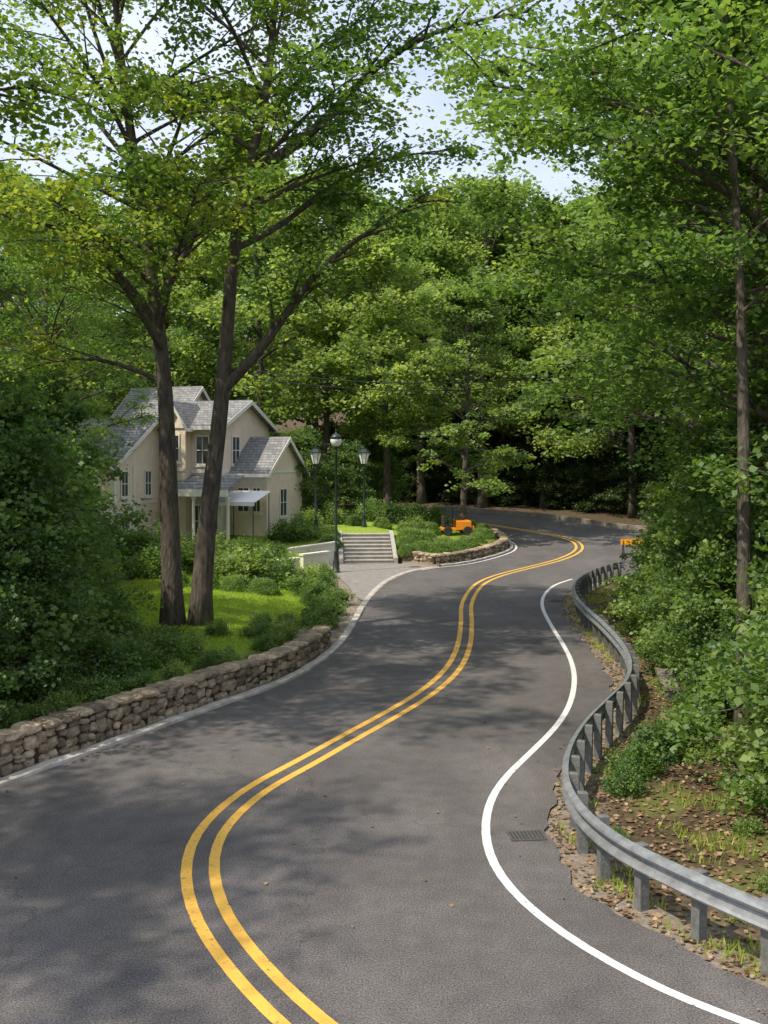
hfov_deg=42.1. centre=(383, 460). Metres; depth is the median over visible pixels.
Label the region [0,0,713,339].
sky
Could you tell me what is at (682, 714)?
shrub
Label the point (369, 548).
stone steps
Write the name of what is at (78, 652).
shrub
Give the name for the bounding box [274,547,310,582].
shrub
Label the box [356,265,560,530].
tree
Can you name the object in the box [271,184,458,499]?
tree
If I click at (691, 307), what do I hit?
tree
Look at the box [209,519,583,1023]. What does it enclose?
road marking
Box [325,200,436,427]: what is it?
tree
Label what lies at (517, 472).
bush
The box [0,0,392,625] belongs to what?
tree
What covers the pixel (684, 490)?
sapling
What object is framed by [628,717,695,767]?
shrub
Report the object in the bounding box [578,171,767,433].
tree
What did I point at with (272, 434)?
sapling
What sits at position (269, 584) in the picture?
boxwood bush
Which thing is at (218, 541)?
shrub
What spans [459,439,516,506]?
sapling
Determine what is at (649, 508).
sapling
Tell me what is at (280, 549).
shrub
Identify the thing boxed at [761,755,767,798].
sapling
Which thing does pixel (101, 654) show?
shrub
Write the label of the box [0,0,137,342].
tree
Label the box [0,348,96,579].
sapling
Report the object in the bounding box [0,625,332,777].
stone wall
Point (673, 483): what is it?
sapling
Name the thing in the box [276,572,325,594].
shrub
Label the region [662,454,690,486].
sapling
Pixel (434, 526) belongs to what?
boxwood bush
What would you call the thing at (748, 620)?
sapling
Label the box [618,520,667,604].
sapling
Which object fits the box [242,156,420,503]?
tree
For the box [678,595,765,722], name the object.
bush
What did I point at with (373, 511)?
shrub
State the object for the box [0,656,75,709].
shrub
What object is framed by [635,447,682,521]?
sapling
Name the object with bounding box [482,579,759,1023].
road marking
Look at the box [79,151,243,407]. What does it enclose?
tree
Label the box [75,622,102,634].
shrub
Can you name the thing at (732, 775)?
shrub
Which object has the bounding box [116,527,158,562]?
shrub
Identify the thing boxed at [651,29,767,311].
tree
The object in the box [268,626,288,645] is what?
shrub
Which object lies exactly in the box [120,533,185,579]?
shrub
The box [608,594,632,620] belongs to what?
shrub
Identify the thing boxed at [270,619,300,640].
shrub
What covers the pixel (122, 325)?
tree
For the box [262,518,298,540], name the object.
shrub
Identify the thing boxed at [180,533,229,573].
shrub
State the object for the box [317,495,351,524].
shrub
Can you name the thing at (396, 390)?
overhead cable
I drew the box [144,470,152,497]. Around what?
window
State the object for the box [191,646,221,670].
shrub
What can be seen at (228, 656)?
shrub
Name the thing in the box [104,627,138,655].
shrub
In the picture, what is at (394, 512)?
shrub
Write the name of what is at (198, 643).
shrub
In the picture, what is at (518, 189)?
tree
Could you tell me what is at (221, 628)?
shrub
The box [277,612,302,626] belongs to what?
shrub
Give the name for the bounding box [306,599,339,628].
shrub
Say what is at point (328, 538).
boxwood bush
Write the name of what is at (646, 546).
sapling
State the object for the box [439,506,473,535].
utility cart
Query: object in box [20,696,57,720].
shrub
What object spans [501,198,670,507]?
tree
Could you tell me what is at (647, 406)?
sapling
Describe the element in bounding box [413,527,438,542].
boxwood bush
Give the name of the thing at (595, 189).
tree
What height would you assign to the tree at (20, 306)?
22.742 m
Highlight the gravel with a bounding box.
[548,591,754,978]
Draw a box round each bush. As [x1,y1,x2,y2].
[160,568,191,587]
[187,568,220,589]
[217,573,249,591]
[245,574,280,595]
[246,609,273,626]
[268,610,298,629]
[314,521,340,537]
[315,532,343,546]
[343,513,361,525]
[372,515,392,528]
[395,535,413,546]
[396,519,422,534]
[396,525,423,541]
[396,542,415,556]
[411,537,433,551]
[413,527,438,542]
[421,519,442,534]
[424,433,477,502]
[425,539,452,553]
[434,534,453,547]
[445,537,469,550]
[460,534,480,547]
[467,519,477,527]
[468,530,486,543]
[472,522,492,534]
[473,525,495,539]
[494,440,556,506]
[532,444,587,509]
[560,446,627,512]
[595,435,665,518]
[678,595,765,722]
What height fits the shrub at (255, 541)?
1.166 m
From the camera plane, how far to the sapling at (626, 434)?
77.88 m
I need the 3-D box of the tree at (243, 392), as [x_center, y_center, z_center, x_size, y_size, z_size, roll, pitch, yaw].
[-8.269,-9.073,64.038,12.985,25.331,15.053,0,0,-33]
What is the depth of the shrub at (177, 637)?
22.71 m
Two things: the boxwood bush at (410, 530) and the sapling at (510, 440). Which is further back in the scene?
the sapling at (510, 440)
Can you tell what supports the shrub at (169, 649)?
on the ground at (741, 866)
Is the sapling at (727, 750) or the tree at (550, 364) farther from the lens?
the tree at (550, 364)
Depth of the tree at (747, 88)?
16.26 m
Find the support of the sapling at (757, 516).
on the ground at (741, 866)
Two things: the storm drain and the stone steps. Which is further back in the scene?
the stone steps
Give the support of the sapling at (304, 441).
on the ground at (741, 866)
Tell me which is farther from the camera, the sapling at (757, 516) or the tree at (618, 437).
the tree at (618, 437)
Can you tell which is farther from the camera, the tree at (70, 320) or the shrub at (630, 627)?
the tree at (70, 320)
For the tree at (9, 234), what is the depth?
34.51 m
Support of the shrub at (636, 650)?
on the ground at (741, 866)
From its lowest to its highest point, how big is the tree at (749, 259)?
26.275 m
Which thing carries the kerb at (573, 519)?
on the ground at (741, 866)
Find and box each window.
[120,470,129,499]
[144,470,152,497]
[175,434,180,463]
[178,496,180,523]
[194,435,208,466]
[195,504,199,534]
[231,435,239,466]
[235,486,250,514]
[251,487,261,514]
[279,488,288,518]
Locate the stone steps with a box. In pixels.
[338,530,397,564]
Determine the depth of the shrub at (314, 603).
31.28 m
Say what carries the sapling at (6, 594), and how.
on the ground at (741, 866)
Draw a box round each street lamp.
[309,445,322,530]
[330,430,341,572]
[357,445,370,526]
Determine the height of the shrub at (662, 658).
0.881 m
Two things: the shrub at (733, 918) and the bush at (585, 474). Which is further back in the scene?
the bush at (585, 474)
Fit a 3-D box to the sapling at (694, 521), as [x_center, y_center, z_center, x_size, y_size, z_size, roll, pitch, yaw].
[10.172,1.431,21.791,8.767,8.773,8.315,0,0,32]
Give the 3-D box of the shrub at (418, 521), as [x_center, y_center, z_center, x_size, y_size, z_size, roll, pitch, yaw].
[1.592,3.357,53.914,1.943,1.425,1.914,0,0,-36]
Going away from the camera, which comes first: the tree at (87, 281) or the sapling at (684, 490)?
the sapling at (684, 490)
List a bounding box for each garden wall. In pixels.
[268,557,299,570]
[287,541,337,565]
[299,551,330,570]
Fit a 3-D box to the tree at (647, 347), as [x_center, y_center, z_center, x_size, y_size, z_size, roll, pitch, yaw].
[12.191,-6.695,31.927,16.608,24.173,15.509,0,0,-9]
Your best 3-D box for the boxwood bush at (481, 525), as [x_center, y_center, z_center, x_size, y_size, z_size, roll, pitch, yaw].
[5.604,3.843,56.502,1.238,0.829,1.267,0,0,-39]
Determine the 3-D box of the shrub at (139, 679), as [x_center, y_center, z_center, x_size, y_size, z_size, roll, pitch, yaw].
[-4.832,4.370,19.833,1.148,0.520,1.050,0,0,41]
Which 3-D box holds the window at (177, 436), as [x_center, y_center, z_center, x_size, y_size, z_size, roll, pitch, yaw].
[-10.639,-0.591,50.410,0.825,1.523,0.112,0,0,20]
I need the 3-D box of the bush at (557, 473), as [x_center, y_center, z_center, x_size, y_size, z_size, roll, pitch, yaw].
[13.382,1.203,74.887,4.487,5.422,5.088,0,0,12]
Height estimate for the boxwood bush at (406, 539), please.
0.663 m
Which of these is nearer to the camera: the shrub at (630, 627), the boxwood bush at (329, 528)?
the shrub at (630, 627)
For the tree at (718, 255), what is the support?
on the ground at (741, 866)
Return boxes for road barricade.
[621,539,644,562]
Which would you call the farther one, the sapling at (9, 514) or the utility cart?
the utility cart
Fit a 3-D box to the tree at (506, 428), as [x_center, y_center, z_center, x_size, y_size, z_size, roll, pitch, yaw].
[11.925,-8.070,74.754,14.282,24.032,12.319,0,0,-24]
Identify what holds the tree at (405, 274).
on the ground at (741, 866)
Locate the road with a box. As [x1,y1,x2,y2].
[0,509,767,1023]
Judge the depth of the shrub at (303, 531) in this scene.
49.97 m
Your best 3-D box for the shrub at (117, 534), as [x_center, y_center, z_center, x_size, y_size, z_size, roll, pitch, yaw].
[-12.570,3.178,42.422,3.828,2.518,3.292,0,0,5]
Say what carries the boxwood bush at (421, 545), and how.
on the ground at (741, 866)
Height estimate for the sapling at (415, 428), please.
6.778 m
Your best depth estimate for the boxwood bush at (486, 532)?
54.34 m
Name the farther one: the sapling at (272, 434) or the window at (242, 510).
the sapling at (272, 434)
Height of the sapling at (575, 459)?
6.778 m
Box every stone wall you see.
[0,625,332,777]
[408,526,508,565]
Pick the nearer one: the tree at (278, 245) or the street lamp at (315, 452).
the street lamp at (315, 452)
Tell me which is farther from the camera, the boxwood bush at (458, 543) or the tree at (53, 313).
the tree at (53, 313)
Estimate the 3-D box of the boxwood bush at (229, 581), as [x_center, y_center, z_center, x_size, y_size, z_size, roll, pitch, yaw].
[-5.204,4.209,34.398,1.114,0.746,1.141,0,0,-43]
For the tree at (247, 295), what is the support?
on the ground at (741, 866)
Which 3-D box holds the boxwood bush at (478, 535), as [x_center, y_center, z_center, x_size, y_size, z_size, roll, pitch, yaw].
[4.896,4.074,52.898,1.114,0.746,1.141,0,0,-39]
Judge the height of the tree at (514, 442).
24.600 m
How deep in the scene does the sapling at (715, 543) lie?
20.40 m
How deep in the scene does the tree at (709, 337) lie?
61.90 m
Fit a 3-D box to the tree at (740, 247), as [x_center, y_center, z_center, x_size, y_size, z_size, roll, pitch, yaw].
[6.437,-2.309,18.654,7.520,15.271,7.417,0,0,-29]
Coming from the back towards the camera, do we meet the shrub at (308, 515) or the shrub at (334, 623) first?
the shrub at (308, 515)
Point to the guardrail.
(700, 888)
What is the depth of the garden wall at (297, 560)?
43.91 m
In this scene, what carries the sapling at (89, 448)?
on the ground at (741, 866)
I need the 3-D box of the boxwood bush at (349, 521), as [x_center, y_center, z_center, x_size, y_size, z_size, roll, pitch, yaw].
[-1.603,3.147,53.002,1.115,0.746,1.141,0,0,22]
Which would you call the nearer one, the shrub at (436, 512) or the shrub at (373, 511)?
the shrub at (373, 511)
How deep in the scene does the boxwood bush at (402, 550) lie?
48.66 m
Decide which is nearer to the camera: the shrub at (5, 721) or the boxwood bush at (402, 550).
the shrub at (5, 721)
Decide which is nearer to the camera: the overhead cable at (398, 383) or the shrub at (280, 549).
the shrub at (280, 549)
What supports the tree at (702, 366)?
on the ground at (741, 866)
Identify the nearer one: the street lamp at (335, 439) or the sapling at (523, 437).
the street lamp at (335, 439)
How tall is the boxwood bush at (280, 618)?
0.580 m
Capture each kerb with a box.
[0,567,434,787]
[433,505,647,530]
[439,541,512,566]
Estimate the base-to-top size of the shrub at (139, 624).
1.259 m
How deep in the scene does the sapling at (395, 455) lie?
79.59 m
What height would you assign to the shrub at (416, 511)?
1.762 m
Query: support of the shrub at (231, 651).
on the ground at (741, 866)
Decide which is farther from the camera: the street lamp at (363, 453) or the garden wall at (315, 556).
the street lamp at (363, 453)
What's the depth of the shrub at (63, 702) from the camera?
18.17 m
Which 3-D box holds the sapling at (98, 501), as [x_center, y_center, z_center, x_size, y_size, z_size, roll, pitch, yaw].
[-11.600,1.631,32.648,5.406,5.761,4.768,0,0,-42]
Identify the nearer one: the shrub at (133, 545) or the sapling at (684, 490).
the sapling at (684, 490)
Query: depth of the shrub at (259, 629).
25.50 m
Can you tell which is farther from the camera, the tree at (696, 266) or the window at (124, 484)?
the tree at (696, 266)
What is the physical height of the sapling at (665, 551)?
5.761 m
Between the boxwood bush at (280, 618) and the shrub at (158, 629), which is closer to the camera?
the shrub at (158, 629)
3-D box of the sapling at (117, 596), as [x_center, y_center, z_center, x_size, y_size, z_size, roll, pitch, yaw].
[-8.680,1.801,24.496,6.210,6.214,5.890,0,0,19]
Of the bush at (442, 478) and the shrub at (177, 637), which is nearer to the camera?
the shrub at (177, 637)
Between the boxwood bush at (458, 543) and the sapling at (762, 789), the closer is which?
the sapling at (762, 789)
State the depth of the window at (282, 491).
52.30 m
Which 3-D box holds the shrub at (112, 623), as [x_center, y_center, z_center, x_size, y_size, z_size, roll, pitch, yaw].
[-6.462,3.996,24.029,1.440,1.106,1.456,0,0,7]
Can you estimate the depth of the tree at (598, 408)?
25.51 m
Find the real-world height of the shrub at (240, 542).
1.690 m
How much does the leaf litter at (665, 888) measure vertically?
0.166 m
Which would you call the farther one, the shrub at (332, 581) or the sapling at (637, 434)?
the sapling at (637, 434)
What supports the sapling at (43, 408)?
on the ground at (741, 866)
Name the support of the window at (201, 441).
in the house
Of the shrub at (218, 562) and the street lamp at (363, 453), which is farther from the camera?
the street lamp at (363, 453)
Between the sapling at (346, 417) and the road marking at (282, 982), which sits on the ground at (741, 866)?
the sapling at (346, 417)
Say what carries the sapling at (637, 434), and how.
on the ground at (741, 866)
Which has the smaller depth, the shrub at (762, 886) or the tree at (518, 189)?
the shrub at (762, 886)
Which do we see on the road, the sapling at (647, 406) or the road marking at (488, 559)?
the road marking at (488, 559)
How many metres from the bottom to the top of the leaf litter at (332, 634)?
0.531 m
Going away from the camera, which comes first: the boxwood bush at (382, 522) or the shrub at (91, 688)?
the shrub at (91, 688)
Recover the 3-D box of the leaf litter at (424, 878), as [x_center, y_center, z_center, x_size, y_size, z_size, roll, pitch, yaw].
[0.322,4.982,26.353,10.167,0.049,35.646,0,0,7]
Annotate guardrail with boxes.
[562,561,767,976]
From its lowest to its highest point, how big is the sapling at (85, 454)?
6.778 m
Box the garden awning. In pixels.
[216,490,270,540]
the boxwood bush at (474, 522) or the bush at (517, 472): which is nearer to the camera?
the boxwood bush at (474, 522)
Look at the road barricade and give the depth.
48.98 m
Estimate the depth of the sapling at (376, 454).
62.60 m
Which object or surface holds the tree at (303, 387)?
on the ground at (741, 866)
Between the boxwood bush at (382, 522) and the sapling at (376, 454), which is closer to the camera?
the boxwood bush at (382, 522)
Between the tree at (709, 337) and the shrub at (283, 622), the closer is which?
the shrub at (283, 622)
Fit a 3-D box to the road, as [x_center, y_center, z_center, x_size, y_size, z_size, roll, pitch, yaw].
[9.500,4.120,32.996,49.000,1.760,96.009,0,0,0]
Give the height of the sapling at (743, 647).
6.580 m
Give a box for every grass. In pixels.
[82,522,494,649]
[559,589,767,980]
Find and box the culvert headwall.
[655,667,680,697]
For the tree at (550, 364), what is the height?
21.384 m
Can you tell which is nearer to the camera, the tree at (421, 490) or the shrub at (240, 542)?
the shrub at (240, 542)
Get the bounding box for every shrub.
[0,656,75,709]
[0,678,16,706]
[0,701,31,728]
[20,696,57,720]
[43,682,83,711]
[45,617,118,674]
[53,650,88,692]
[62,669,126,702]
[69,619,155,687]
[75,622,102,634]
[78,557,127,592]
[80,583,140,620]
[85,530,130,585]
[85,596,146,638]
[92,524,128,548]
[93,574,138,611]
[97,611,138,639]
[102,625,162,677]
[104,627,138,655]
[114,516,181,570]
[114,666,167,690]
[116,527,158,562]
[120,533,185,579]
[136,627,198,669]
[146,620,187,642]
[148,512,195,552]
[148,628,194,660]
[157,656,187,677]
[171,622,211,658]
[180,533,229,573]
[184,525,233,554]
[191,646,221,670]
[196,646,243,663]
[203,615,235,636]
[214,532,294,584]
[214,534,259,580]
[218,536,260,556]
[221,642,240,659]
[237,618,277,638]
[241,532,264,549]
[249,628,277,651]
[257,539,289,557]
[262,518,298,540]
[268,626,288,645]
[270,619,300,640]
[272,613,299,633]
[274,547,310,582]
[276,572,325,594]
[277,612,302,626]
[281,508,320,539]
[292,503,327,527]
[295,574,342,606]
[295,587,344,619]
[296,557,323,580]
[297,605,327,629]
[301,582,348,614]
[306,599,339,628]
[314,571,342,588]
[316,557,338,578]
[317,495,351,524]
[324,583,355,604]
[351,495,388,521]
[381,497,415,524]
[396,510,431,532]
[400,497,435,524]
[426,499,451,524]
[597,754,653,799]
[604,727,673,783]
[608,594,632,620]
[611,825,634,839]
[616,613,652,637]
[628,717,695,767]
[631,617,666,658]
[637,701,726,752]
[651,649,685,678]
[655,681,733,728]
[667,662,733,713]
[718,758,767,800]
[726,914,751,925]
[727,811,767,839]
[750,862,767,893]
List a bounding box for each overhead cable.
[252,370,559,383]
[252,376,595,390]
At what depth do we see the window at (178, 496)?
50.31 m
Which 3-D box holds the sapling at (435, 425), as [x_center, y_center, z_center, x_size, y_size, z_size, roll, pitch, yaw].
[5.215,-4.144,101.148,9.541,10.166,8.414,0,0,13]
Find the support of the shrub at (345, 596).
on the ground at (741, 866)
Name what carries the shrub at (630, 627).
on the ground at (741, 866)
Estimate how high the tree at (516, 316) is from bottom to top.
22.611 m
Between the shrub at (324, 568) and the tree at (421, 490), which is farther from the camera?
the tree at (421, 490)
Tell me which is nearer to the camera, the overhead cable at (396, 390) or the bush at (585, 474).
the overhead cable at (396, 390)
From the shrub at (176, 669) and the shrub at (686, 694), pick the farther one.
the shrub at (176, 669)
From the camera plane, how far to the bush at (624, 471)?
69.47 m
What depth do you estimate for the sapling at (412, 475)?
79.77 m
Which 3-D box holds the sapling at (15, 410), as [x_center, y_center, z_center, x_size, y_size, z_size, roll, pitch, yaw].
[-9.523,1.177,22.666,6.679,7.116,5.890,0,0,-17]
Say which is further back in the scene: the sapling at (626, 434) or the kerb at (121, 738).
the sapling at (626, 434)
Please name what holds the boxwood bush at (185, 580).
on the ground at (741, 866)
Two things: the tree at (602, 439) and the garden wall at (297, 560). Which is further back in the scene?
the tree at (602, 439)
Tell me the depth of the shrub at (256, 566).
36.00 m
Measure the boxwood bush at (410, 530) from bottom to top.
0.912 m
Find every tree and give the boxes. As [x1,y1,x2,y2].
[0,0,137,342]
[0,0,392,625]
[0,161,94,392]
[0,162,122,404]
[0,166,188,461]
[0,197,29,247]
[0,233,58,358]
[0,275,121,412]
[1,169,150,418]
[2,193,129,379]
[30,0,566,626]
[63,246,185,418]
[74,176,256,411]
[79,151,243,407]
[113,193,266,389]
[159,123,363,425]
[171,226,336,422]
[234,206,293,412]
[238,153,410,479]
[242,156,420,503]
[250,271,340,460]
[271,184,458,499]
[275,216,461,507]
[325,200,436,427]
[335,198,505,503]
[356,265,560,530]
[369,180,509,484]
[375,159,607,507]
[410,0,767,444]
[426,0,767,512]
[427,203,590,483]
[438,227,579,496]
[461,191,620,508]
[485,0,767,734]
[489,289,616,493]
[490,0,767,424]
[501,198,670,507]
[518,0,767,387]
[523,182,640,378]
[540,182,713,517]
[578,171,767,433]
[585,177,732,417]
[613,267,661,459]
[616,78,767,378]
[621,70,764,420]
[638,151,750,447]
[649,46,767,359]
[650,214,749,424]
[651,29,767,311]
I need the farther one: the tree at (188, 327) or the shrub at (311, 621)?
the tree at (188, 327)
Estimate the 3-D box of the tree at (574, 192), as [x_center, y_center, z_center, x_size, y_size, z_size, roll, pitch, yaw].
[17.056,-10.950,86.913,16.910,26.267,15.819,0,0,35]
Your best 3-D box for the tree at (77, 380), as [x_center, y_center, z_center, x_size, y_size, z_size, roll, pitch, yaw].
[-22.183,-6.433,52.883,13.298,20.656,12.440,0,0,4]
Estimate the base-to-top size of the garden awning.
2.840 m
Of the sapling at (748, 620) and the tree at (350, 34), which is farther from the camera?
the tree at (350, 34)
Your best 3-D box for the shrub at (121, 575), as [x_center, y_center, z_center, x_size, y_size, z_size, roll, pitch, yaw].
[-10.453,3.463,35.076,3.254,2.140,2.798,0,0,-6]
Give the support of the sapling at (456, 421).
on the ground at (741, 866)
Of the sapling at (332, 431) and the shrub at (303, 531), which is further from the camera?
the sapling at (332, 431)
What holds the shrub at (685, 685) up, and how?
on the ground at (741, 866)
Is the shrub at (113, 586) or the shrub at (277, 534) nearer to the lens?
the shrub at (113, 586)
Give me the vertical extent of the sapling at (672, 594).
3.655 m
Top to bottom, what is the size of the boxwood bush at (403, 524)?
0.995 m
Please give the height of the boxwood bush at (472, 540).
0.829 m
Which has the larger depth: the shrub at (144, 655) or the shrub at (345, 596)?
the shrub at (345, 596)
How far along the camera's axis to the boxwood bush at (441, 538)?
51.06 m
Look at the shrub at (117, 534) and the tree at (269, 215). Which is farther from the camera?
the tree at (269, 215)
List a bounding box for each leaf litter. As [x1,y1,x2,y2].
[2,576,764,1012]
[245,585,360,673]
[547,591,767,979]
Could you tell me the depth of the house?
50.74 m
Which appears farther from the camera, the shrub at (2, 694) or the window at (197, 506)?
the window at (197, 506)
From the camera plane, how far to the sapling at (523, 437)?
79.56 m
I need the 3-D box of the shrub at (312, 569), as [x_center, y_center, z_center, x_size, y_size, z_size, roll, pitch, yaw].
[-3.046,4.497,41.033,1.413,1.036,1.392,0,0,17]
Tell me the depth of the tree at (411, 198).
87.68 m
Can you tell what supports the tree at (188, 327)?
on the ground at (741, 866)
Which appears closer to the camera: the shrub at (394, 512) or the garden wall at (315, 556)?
the garden wall at (315, 556)
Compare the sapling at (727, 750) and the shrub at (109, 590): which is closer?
the sapling at (727, 750)
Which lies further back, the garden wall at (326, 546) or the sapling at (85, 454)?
the garden wall at (326, 546)
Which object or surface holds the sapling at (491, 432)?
on the ground at (741, 866)
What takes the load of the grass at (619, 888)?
on the ground at (741, 866)
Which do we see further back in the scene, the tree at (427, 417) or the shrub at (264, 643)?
the tree at (427, 417)
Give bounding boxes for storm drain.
[506,830,547,840]
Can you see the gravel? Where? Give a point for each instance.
(662, 926)
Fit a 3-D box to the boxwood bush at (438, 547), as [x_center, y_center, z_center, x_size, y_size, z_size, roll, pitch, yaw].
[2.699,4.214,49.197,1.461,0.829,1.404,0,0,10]
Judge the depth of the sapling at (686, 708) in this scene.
16.29 m
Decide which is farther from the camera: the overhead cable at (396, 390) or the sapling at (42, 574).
the overhead cable at (396, 390)
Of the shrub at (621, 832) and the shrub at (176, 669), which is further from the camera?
the shrub at (176, 669)
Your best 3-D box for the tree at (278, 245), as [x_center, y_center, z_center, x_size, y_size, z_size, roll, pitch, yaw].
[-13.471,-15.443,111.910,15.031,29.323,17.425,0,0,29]
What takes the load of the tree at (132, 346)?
on the ground at (741, 866)
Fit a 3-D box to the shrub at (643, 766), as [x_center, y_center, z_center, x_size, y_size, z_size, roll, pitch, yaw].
[4.043,4.673,15.866,1.112,0.845,1.100,0,0,6]
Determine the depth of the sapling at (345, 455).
56.62 m
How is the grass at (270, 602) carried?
on the ground at (741, 866)
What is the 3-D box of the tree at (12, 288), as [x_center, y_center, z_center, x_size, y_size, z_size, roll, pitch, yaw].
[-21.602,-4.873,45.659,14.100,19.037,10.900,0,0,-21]
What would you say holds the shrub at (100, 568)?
on the ground at (741, 866)
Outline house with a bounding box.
[61,386,309,542]
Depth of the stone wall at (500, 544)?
48.93 m
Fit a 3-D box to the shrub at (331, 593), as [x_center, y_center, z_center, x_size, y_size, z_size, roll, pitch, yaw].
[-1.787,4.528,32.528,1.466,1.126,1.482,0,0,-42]
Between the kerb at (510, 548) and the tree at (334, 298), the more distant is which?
the tree at (334, 298)
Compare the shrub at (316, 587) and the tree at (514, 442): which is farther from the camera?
the tree at (514, 442)
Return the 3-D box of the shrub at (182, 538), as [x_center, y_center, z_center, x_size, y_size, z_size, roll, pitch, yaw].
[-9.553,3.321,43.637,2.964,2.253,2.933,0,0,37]
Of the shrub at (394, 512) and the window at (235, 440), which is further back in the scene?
the shrub at (394, 512)
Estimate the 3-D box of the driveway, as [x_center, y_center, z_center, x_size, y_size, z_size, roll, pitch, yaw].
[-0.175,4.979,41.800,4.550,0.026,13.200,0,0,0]
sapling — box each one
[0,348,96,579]
[0,364,114,628]
[0,415,132,675]
[0,454,108,690]
[0,529,106,697]
[0,554,73,719]
[4,413,163,637]
[12,370,96,486]
[12,385,125,596]
[22,368,156,555]
[46,432,121,573]
[269,432,304,480]
[277,424,338,512]
[307,421,372,492]
[314,439,380,515]
[319,406,396,465]
[332,424,408,500]
[343,438,412,508]
[378,426,438,490]
[392,430,444,501]
[409,381,460,457]
[436,412,500,491]
[447,394,512,476]
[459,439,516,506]
[501,421,564,498]
[507,416,579,484]
[555,421,616,498]
[596,422,676,510]
[598,447,723,625]
[602,420,668,495]
[602,528,673,630]
[603,476,709,647]
[614,404,700,455]
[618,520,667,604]
[629,449,767,676]
[629,481,767,713]
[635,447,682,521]
[635,550,755,697]
[637,541,722,656]
[640,448,700,530]
[642,352,767,680]
[654,521,767,816]
[656,588,767,753]
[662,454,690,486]
[671,472,685,490]
[680,589,767,814]
[706,426,767,604]
[709,546,767,718]
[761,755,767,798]
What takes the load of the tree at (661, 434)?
on the ground at (741, 866)
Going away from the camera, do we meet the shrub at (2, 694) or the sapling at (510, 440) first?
the shrub at (2, 694)
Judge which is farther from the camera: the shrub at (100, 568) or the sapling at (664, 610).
the shrub at (100, 568)
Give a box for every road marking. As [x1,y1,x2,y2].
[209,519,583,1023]
[423,540,516,569]
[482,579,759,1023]
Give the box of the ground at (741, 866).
[1,350,767,987]
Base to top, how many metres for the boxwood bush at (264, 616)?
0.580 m
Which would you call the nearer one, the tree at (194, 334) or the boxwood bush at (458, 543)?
the boxwood bush at (458, 543)
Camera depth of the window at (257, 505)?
50.70 m
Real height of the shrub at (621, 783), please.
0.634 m
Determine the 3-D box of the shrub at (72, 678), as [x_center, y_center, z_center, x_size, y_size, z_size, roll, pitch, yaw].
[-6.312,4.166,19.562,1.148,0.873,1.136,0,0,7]
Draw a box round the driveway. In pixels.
[332,563,427,599]
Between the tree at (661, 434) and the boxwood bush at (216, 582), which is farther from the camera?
the tree at (661, 434)
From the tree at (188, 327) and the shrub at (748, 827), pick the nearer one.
the shrub at (748, 827)
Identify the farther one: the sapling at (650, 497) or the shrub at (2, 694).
the sapling at (650, 497)
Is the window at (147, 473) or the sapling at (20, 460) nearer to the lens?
the sapling at (20, 460)
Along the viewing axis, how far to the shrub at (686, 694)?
19.00 m

